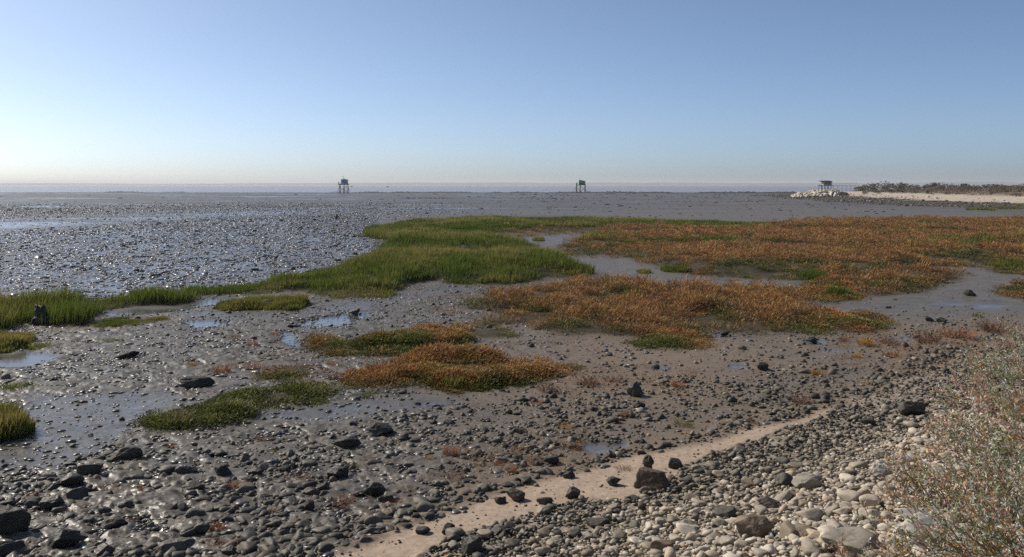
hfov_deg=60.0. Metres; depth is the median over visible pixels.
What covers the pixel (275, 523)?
dark rock
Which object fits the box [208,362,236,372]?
glasswort
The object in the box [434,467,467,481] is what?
glasswort
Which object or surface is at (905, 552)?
bush
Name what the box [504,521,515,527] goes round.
cobble
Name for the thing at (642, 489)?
cobble
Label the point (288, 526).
dark rock
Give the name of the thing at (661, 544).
boulder
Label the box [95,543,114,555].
boulder
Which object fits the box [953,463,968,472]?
cobble
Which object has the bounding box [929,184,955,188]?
shrub
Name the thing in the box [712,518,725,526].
cobble
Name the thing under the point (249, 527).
dark rock
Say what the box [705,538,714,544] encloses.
cobble
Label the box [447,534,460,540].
cobble
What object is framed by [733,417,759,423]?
glasswort
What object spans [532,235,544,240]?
grass tuft
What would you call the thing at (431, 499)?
dark rock
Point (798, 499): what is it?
cobble
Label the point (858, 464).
cobble
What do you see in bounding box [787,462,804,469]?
cobble
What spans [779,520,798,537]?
cobble
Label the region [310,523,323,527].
dark rock
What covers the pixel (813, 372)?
glasswort
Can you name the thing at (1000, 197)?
headland
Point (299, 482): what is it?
dark rock
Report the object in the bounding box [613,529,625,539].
cobble
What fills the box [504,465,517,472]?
glasswort
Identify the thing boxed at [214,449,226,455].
dark rock
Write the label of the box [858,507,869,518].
cobble
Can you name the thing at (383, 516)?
dark rock
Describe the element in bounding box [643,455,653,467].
rock
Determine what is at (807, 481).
boulder
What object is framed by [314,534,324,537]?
dark rock
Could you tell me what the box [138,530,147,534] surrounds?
dark rock
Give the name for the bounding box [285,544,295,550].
dark rock
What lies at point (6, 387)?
marsh grass
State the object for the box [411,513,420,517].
dark rock
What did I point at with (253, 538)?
dark rock
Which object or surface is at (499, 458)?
dark rock
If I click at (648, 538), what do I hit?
cobble
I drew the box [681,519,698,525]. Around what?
boulder
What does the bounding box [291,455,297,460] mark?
dark rock
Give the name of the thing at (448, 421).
dark rock
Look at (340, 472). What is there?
boulder
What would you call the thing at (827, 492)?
cobble
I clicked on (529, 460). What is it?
glasswort
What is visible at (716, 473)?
cobble
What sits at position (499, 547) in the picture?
cobble
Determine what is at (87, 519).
dark rock
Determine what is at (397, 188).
sea
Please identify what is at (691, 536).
cobble
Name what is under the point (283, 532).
dark rock
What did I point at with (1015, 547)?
bush
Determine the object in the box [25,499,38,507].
dark rock
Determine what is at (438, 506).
dark rock
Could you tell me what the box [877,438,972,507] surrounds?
bush
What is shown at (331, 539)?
dark rock
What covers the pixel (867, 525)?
cobble
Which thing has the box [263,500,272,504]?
dark rock
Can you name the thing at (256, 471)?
boulder
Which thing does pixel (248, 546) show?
dark rock
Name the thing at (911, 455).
boulder
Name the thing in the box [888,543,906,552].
cobble
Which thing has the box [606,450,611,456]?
dark rock
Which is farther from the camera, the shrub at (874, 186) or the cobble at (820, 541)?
the shrub at (874, 186)
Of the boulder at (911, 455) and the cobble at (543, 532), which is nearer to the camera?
the cobble at (543, 532)
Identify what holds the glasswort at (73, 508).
on the ground at (978, 282)
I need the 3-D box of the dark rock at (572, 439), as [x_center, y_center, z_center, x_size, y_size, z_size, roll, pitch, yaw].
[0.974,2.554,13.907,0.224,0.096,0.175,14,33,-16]
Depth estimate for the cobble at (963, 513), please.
7.71 m
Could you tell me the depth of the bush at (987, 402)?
14.13 m
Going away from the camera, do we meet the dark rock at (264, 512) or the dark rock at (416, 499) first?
the dark rock at (264, 512)
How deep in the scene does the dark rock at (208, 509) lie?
10.90 m
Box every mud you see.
[0,201,519,300]
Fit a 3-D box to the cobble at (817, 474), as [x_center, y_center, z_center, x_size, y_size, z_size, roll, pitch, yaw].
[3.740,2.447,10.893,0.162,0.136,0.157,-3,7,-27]
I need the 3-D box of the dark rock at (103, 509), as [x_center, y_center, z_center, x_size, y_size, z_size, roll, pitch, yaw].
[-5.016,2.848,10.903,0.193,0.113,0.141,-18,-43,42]
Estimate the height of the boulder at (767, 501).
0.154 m
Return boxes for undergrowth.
[211,287,1023,475]
[852,185,1023,195]
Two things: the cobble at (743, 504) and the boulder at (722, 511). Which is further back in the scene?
the cobble at (743, 504)
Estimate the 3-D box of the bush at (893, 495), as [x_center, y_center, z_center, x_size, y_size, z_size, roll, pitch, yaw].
[3.882,2.077,8.634,0.539,0.574,0.842,5,8,42]
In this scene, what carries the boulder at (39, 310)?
on the ground at (978, 282)
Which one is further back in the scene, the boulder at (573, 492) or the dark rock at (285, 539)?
the boulder at (573, 492)
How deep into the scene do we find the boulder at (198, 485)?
11.65 m
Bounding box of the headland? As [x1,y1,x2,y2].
[766,190,1023,208]
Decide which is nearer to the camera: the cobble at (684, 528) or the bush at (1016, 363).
the cobble at (684, 528)
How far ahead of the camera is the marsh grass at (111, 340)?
22.77 m
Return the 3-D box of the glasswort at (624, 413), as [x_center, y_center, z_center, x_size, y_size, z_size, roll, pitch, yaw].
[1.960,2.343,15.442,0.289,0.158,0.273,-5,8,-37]
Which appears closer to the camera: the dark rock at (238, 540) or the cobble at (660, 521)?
the cobble at (660, 521)
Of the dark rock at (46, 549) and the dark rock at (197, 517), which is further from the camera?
the dark rock at (197, 517)
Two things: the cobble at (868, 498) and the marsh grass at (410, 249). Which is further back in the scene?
the marsh grass at (410, 249)
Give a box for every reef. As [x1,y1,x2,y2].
[356,191,598,192]
[599,191,796,193]
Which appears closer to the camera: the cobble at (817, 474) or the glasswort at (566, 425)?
the cobble at (817, 474)
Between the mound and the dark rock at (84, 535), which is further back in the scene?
the mound
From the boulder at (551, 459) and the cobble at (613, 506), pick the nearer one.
the cobble at (613, 506)
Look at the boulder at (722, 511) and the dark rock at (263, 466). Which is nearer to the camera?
the boulder at (722, 511)
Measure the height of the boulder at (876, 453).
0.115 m
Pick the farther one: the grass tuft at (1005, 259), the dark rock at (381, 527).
the grass tuft at (1005, 259)
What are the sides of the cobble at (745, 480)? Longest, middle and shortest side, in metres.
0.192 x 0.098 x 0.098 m
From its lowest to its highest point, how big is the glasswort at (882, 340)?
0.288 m
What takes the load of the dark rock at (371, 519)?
on the rubble at (560, 419)
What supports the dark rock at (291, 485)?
on the ground at (978, 282)
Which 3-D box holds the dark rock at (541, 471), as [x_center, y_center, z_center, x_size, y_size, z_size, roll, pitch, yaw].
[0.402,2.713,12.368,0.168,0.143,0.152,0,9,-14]
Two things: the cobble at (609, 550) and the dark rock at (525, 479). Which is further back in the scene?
the dark rock at (525, 479)
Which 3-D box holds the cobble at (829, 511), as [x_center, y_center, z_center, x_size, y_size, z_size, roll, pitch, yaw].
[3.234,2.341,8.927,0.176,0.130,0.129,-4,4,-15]
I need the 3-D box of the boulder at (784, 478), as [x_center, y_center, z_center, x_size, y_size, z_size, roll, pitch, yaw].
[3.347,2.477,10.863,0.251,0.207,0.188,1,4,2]
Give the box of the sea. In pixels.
[0,185,1021,191]
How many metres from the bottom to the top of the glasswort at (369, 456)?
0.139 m
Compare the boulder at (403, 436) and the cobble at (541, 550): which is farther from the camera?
the boulder at (403, 436)
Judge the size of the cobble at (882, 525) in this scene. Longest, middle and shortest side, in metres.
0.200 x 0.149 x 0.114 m
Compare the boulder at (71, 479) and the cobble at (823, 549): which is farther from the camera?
the boulder at (71, 479)
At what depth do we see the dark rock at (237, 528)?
10.26 m
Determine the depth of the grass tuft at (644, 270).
40.18 m
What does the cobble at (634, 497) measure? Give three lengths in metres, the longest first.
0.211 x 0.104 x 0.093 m
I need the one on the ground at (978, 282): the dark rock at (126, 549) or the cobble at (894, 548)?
the dark rock at (126, 549)
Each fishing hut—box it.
[337,178,349,192]
[573,178,587,192]
[818,181,833,189]
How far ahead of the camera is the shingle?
10.75 m
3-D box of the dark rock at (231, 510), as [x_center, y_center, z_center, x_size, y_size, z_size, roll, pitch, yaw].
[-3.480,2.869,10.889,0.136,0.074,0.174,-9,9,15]
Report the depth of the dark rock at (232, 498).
11.24 m
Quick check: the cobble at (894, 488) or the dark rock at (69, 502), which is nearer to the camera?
the cobble at (894, 488)
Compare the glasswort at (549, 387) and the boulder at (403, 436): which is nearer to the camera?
the boulder at (403, 436)
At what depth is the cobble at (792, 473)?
11.15 m
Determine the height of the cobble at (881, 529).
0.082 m
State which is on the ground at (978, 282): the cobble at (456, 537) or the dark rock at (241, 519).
the dark rock at (241, 519)
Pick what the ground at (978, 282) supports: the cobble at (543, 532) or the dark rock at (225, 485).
the dark rock at (225, 485)
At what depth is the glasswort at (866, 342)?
22.19 m
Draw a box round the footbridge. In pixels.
[834,183,856,191]
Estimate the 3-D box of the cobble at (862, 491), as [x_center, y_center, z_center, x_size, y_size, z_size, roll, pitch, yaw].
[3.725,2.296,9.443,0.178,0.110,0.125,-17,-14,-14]
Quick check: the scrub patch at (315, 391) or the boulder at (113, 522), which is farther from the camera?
the scrub patch at (315, 391)
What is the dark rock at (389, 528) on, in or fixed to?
on the ground at (978, 282)
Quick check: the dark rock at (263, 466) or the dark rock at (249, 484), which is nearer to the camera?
the dark rock at (249, 484)
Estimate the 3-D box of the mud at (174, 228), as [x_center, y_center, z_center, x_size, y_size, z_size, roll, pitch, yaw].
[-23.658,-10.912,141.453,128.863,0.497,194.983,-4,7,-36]
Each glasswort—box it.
[62,504,89,513]
[93,480,121,491]
[203,534,240,548]
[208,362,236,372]
[209,520,226,531]
[227,477,250,488]
[242,340,257,344]
[243,362,268,369]
[250,433,272,440]
[279,471,312,481]
[324,371,339,379]
[326,358,345,364]
[328,491,359,508]
[359,452,377,460]
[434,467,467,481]
[440,444,460,455]
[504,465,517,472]
[522,455,545,465]
[536,380,559,391]
[558,422,572,429]
[565,441,581,449]
[576,373,601,385]
[598,374,624,382]
[611,463,633,471]
[617,409,629,416]
[670,379,688,387]
[670,415,693,426]
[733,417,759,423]
[783,391,815,404]
[809,368,825,375]
[836,335,850,341]
[853,335,875,345]
[875,334,906,345]
[880,349,902,356]
[912,326,947,342]
[937,323,980,338]
[975,317,1014,332]
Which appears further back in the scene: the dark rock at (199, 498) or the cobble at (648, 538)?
the dark rock at (199, 498)
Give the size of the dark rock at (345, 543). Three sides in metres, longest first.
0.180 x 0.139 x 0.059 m
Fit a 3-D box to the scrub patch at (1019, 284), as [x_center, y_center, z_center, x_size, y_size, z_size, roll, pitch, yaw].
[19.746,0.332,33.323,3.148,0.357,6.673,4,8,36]
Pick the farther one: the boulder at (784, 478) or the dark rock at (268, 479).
the dark rock at (268, 479)
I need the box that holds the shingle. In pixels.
[422,340,1023,556]
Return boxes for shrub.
[853,185,865,190]
[859,184,876,190]
[870,181,893,189]
[890,182,907,188]
[912,185,928,188]
[925,182,947,188]
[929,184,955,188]
[944,183,970,187]
[960,185,993,188]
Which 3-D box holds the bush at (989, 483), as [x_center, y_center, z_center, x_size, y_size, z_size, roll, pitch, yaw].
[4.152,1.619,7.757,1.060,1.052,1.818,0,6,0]
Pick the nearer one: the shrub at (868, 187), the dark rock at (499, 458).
the dark rock at (499, 458)
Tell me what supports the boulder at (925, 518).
on the ground at (978, 282)
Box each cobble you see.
[445,527,465,540]
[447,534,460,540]
[448,540,459,547]
[477,529,492,537]
[494,543,504,552]
[498,531,506,537]
[500,528,513,533]
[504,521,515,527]
[505,538,519,547]
[514,524,524,531]
[534,547,550,554]
[537,505,545,514]
[537,527,550,537]
[545,503,556,511]
[546,539,554,545]
[553,529,562,536]
[568,527,581,536]
[582,531,593,537]
[594,526,605,533]
[603,548,614,553]
[607,503,618,509]
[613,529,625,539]
[629,494,639,500]
[629,520,638,527]
[629,536,641,543]
[638,486,650,492]
[641,542,650,550]
[645,521,651,529]
[645,535,659,540]
[656,518,665,527]
[659,506,672,511]
[666,515,680,523]
[669,534,681,541]
[676,522,697,533]
[678,476,691,483]
[683,541,698,546]
[684,492,695,497]
[685,532,698,541]
[689,507,701,513]
[691,498,706,505]
[695,546,710,552]
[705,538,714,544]
[706,460,715,467]
[706,532,721,538]
[712,470,724,478]
[712,488,723,493]
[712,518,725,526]
[712,539,722,547]
[719,535,734,545]
[726,504,742,512]
[728,450,736,457]
[733,445,745,452]
[733,492,745,497]
[734,540,749,551]
[740,501,750,507]
[741,477,753,485]
[744,537,756,543]
[749,497,760,506]
[753,478,763,485]
[754,505,768,514]
[756,537,764,542]
[762,544,777,556]
[774,490,791,501]
[775,456,789,463]
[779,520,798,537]
[786,470,798,476]
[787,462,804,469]
[788,533,799,540]
[790,491,798,498]
[790,546,799,556]
[791,496,803,502]
[795,507,822,520]
[799,499,807,506]
[801,538,822,555]
[802,545,825,553]
[806,528,818,533]
[807,531,819,538]
[813,471,822,480]
[816,537,832,551]
[817,525,834,532]
[822,491,834,495]
[825,505,838,517]
[826,519,843,528]
[833,507,848,514]
[837,490,861,501]
[839,473,856,483]
[839,502,849,507]
[848,487,860,490]
[849,461,867,468]
[858,488,870,494]
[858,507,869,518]
[859,494,880,506]
[862,523,871,527]
[867,509,880,517]
[872,486,882,490]
[876,528,886,533]
[877,522,898,529]
[878,534,889,540]
[881,511,891,519]
[883,484,898,491]
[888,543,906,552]
[902,420,920,427]
[929,462,940,467]
[943,512,964,523]
[947,537,975,554]
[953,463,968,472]
[958,523,980,533]
[962,512,976,522]
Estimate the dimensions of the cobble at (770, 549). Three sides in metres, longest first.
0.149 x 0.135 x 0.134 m
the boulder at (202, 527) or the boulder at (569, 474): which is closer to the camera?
the boulder at (202, 527)
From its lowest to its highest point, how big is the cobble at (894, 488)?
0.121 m
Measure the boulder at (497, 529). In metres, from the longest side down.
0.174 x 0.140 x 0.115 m
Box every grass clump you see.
[0,313,1022,352]
[0,373,1020,441]
[86,315,1020,330]
[215,292,983,317]
[965,207,997,210]
[995,204,1023,209]
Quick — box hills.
[0,182,1023,184]
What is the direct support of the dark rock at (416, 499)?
on the ground at (978, 282)
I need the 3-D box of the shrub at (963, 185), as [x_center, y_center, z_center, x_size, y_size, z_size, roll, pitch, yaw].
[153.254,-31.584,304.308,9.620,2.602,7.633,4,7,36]
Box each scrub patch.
[131,398,264,432]
[194,376,350,409]
[248,364,324,382]
[296,321,483,358]
[331,340,585,394]
[452,319,522,338]
[620,324,718,351]
[790,306,901,336]
[792,275,871,303]
[978,255,1023,274]
[991,277,1023,299]
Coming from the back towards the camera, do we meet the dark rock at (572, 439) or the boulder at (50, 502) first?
the dark rock at (572, 439)
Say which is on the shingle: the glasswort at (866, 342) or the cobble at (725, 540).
the cobble at (725, 540)
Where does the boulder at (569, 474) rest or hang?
on the ground at (978, 282)
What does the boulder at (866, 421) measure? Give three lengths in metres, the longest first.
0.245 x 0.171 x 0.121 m
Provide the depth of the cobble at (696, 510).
9.90 m
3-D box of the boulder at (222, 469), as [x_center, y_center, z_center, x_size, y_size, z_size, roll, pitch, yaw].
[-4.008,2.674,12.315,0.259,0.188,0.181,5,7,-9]
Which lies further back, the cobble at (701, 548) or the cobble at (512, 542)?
the cobble at (512, 542)
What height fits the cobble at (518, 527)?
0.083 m
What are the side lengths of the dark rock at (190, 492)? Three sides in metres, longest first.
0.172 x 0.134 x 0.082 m
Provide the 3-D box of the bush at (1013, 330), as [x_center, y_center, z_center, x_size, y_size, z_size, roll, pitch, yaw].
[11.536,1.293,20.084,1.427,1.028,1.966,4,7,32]
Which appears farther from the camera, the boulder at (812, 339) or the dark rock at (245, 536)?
the boulder at (812, 339)
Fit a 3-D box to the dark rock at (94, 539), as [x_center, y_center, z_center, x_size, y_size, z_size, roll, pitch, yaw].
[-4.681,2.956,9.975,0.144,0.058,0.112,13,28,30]
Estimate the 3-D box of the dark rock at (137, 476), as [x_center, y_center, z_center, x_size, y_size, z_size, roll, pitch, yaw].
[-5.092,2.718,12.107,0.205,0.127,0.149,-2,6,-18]
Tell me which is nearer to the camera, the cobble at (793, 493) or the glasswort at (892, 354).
the cobble at (793, 493)
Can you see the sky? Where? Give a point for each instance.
(92, 91)
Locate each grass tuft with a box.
[308,399,329,404]
[354,390,376,398]
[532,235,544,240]
[623,285,642,296]
[636,268,653,273]
[660,263,675,272]
[675,265,690,272]
[796,267,829,279]
[822,285,861,298]
[979,256,1023,268]
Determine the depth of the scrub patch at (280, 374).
18.62 m
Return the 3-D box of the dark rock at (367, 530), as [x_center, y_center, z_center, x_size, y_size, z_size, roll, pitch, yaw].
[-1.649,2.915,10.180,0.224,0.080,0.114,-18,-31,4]
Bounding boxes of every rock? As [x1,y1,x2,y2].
[0,500,12,505]
[4,475,12,481]
[18,547,30,551]
[24,496,41,500]
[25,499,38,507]
[39,546,53,553]
[42,472,55,476]
[47,483,55,490]
[51,506,65,512]
[56,515,63,521]
[62,512,74,522]
[63,461,76,465]
[64,499,75,506]
[80,532,88,540]
[81,528,92,533]
[82,516,93,522]
[91,537,100,542]
[98,506,110,512]
[100,450,114,455]
[111,479,125,483]
[114,547,132,555]
[117,500,133,508]
[128,544,142,547]
[131,473,144,479]
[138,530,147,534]
[143,487,155,492]
[144,474,152,478]
[144,542,157,548]
[147,536,162,542]
[159,466,175,473]
[160,503,173,509]
[170,527,178,531]
[171,501,178,508]
[172,512,182,518]
[176,502,187,510]
[180,528,195,536]
[181,524,194,532]
[184,490,196,496]
[185,508,205,517]
[191,516,202,519]
[194,496,211,501]
[200,507,213,511]
[201,548,212,551]
[205,533,212,537]
[213,504,226,509]
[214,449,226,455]
[218,483,230,487]
[219,506,231,511]
[220,531,234,534]
[221,516,233,521]
[222,541,234,547]
[223,478,230,483]
[224,508,235,513]
[228,524,243,531]
[229,496,238,503]
[231,538,243,544]
[235,515,246,523]
[238,482,254,486]
[238,541,256,552]
[239,485,253,492]
[239,507,254,512]
[240,455,248,461]
[240,531,257,540]
[241,475,253,481]
[243,526,255,531]
[246,535,257,541]
[257,531,272,539]
[258,463,268,471]
[258,544,268,552]
[260,509,268,515]
[260,519,270,525]
[262,477,272,481]
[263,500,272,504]
[264,537,275,545]
[265,520,281,527]
[276,504,283,510]
[276,511,287,516]
[276,529,290,534]
[277,537,289,543]
[279,491,293,497]
[281,449,292,454]
[281,522,294,530]
[282,496,296,504]
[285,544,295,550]
[286,482,299,488]
[288,517,300,523]
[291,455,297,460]
[293,532,305,540]
[295,480,305,484]
[296,519,310,528]
[302,460,316,466]
[302,480,316,486]
[304,489,320,494]
[306,537,321,542]
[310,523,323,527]
[311,526,330,533]
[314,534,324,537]
[318,543,333,551]
[325,522,339,528]
[325,537,338,541]
[328,532,344,538]
[330,517,337,523]
[339,527,349,532]
[340,541,349,545]
[349,421,358,425]
[355,527,366,533]
[359,535,371,541]
[362,527,377,533]
[364,515,382,524]
[366,459,381,464]
[375,526,385,529]
[376,511,391,519]
[385,525,394,531]
[387,507,395,514]
[391,518,399,523]
[397,508,407,515]
[397,522,411,526]
[399,519,411,522]
[402,469,413,473]
[403,463,413,466]
[410,438,420,441]
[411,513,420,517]
[412,496,428,503]
[416,500,434,511]
[423,512,434,519]
[426,496,439,502]
[428,488,440,495]
[435,503,447,509]
[441,458,450,463]
[443,419,454,424]
[450,405,458,409]
[450,495,462,501]
[462,478,471,483]
[474,487,480,492]
[477,483,488,491]
[478,425,487,429]
[487,484,492,490]
[492,438,500,442]
[495,456,507,462]
[497,452,508,456]
[501,481,513,486]
[511,481,520,485]
[512,428,523,433]
[512,455,522,458]
[516,397,527,401]
[520,476,531,483]
[527,444,535,448]
[535,468,545,473]
[543,467,553,474]
[549,406,560,411]
[567,436,579,441]
[602,392,609,397]
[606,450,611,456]
[607,416,618,422]
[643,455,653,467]
[662,441,671,446]
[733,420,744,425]
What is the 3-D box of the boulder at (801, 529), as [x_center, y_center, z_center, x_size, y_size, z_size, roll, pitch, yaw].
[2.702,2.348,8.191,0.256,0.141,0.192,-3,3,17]
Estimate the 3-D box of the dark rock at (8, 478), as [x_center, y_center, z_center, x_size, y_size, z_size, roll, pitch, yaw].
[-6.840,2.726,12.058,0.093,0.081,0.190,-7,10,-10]
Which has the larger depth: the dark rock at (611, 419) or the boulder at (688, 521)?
the dark rock at (611, 419)
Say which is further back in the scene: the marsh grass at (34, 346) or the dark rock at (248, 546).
the marsh grass at (34, 346)
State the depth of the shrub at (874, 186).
342.91 m
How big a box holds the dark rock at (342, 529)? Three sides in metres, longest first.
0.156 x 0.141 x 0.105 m
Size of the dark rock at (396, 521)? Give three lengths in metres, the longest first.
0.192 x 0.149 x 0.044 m
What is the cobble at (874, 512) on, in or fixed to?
on the ground at (978, 282)
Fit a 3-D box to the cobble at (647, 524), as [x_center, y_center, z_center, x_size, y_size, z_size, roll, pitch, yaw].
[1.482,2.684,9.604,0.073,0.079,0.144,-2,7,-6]
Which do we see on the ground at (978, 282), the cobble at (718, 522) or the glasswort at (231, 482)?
the glasswort at (231, 482)
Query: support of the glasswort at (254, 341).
on the ground at (978, 282)
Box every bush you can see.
[827,533,886,556]
[835,498,926,556]
[872,466,933,514]
[875,463,1008,556]
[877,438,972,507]
[895,427,1023,556]
[903,418,1014,521]
[916,422,1023,523]
[918,409,980,455]
[923,390,1023,453]
[929,372,976,408]
[935,376,1023,470]
[940,360,1003,413]
[952,338,1023,379]
[958,345,983,367]
[964,325,1023,386]
[965,353,1023,420]
[986,317,1023,351]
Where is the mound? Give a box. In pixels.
[799,191,848,195]
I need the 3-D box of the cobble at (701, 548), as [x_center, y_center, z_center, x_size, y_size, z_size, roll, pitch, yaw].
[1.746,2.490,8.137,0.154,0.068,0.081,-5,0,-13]
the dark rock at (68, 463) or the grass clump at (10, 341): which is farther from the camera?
the grass clump at (10, 341)
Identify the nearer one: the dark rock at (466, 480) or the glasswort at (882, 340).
the dark rock at (466, 480)
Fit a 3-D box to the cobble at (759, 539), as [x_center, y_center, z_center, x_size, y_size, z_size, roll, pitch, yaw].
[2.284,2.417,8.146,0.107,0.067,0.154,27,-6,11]
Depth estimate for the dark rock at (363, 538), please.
9.89 m
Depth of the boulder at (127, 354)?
20.57 m
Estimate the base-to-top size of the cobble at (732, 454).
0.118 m
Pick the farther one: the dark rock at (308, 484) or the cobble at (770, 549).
the dark rock at (308, 484)
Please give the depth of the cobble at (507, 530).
9.95 m
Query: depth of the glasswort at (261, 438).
13.96 m
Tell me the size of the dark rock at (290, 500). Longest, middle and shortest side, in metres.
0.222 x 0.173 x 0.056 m
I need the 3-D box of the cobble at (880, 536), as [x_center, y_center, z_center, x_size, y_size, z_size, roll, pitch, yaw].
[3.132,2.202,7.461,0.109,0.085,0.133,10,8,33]
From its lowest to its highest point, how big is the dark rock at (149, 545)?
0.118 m
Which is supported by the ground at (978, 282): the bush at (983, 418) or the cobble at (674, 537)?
the bush at (983, 418)
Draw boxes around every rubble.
[0,193,902,243]
[0,289,1023,556]
[760,194,1023,207]
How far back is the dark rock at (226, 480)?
11.94 m
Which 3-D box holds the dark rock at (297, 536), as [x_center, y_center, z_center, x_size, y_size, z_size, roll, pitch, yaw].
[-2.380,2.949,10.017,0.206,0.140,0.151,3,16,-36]
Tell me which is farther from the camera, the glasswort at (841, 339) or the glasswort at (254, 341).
the glasswort at (841, 339)
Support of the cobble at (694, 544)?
on the shingle
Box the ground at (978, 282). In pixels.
[0,192,1023,556]
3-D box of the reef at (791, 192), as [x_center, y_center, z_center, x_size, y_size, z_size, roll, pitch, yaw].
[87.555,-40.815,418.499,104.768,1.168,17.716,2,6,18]
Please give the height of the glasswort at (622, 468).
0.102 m
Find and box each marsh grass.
[0,214,1023,328]
[0,381,38,390]
[19,341,59,351]
[98,338,123,342]
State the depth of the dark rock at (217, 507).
10.98 m
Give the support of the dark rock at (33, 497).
on the ground at (978, 282)
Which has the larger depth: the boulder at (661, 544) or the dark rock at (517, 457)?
the dark rock at (517, 457)
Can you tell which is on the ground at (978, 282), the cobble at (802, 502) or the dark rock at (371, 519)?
the cobble at (802, 502)
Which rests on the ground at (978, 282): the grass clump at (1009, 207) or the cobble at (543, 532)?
the grass clump at (1009, 207)
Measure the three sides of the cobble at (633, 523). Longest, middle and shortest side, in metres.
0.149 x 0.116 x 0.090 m
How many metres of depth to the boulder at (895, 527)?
7.52 m
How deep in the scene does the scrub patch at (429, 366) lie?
18.31 m
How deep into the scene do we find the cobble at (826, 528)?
8.00 m
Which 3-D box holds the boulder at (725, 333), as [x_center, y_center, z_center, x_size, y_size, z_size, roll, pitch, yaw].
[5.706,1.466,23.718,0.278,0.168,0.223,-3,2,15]
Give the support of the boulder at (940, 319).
on the ground at (978, 282)
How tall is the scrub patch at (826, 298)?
0.457 m
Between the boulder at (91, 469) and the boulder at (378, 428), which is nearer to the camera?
the boulder at (91, 469)
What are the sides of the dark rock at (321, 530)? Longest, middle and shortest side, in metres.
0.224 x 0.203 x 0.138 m
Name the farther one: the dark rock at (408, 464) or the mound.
the mound
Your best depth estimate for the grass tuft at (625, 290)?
30.95 m
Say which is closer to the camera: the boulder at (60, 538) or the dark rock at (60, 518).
the boulder at (60, 538)
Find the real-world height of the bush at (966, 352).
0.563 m
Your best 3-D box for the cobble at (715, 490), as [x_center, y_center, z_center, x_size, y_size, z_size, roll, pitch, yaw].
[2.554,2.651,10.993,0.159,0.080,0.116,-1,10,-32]
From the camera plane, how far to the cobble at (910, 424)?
13.72 m
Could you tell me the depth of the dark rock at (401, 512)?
10.78 m
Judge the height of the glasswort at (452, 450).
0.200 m
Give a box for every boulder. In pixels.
[0,505,31,534]
[0,540,25,556]
[31,304,54,324]
[38,495,63,509]
[47,528,81,548]
[56,473,84,485]
[66,486,88,498]
[77,463,103,474]
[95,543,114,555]
[100,515,127,528]
[105,446,142,460]
[116,351,139,358]
[156,537,195,556]
[175,466,197,473]
[179,376,214,388]
[185,481,203,490]
[194,522,210,533]
[214,464,231,475]
[221,545,235,554]
[247,467,262,474]
[279,464,290,472]
[304,500,314,509]
[316,483,329,489]
[327,466,348,477]
[333,437,361,447]
[349,308,359,314]
[368,482,385,494]
[369,422,393,436]
[378,494,393,501]
[398,433,408,440]
[415,526,430,533]
[442,522,454,533]
[461,535,482,556]
[491,525,505,534]
[494,497,505,503]
[505,487,524,501]
[536,497,552,504]
[543,455,558,463]
[550,536,563,543]
[562,471,574,477]
[565,486,579,498]
[584,517,610,526]
[606,476,620,485]
[627,382,641,396]
[633,401,644,407]
[634,467,670,489]
[650,539,675,550]
[668,458,683,468]
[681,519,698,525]
[712,505,737,518]
[720,330,729,335]
[735,513,773,538]
[737,345,746,349]
[757,362,767,370]
[757,496,781,507]
[774,472,792,487]
[791,473,821,489]
[795,524,816,536]
[798,369,810,372]
[805,336,816,343]
[821,526,883,555]
[860,418,875,424]
[862,517,884,528]
[869,460,890,476]
[873,449,890,457]
[891,522,904,536]
[895,507,932,518]
[898,401,925,414]
[898,453,918,465]
[902,512,966,552]
[925,317,933,321]
[936,317,947,321]
[962,289,975,295]
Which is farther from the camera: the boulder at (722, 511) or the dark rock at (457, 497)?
the dark rock at (457, 497)
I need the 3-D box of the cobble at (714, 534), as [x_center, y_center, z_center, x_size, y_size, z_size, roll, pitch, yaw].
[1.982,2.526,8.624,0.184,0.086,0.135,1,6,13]
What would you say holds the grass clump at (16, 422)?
on the ground at (978, 282)
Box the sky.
[0,0,1023,183]
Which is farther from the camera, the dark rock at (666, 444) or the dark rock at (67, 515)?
the dark rock at (666, 444)
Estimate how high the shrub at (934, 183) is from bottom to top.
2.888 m
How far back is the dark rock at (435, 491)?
11.51 m
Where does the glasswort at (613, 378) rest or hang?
on the ground at (978, 282)
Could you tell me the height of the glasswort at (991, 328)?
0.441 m
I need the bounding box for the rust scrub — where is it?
[451,214,1023,338]
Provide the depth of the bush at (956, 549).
6.29 m
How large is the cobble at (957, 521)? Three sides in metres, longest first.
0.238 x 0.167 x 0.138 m
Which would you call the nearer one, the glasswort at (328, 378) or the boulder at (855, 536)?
the boulder at (855, 536)
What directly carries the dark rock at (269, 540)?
on the ground at (978, 282)
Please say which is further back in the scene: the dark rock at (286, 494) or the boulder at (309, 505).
the dark rock at (286, 494)

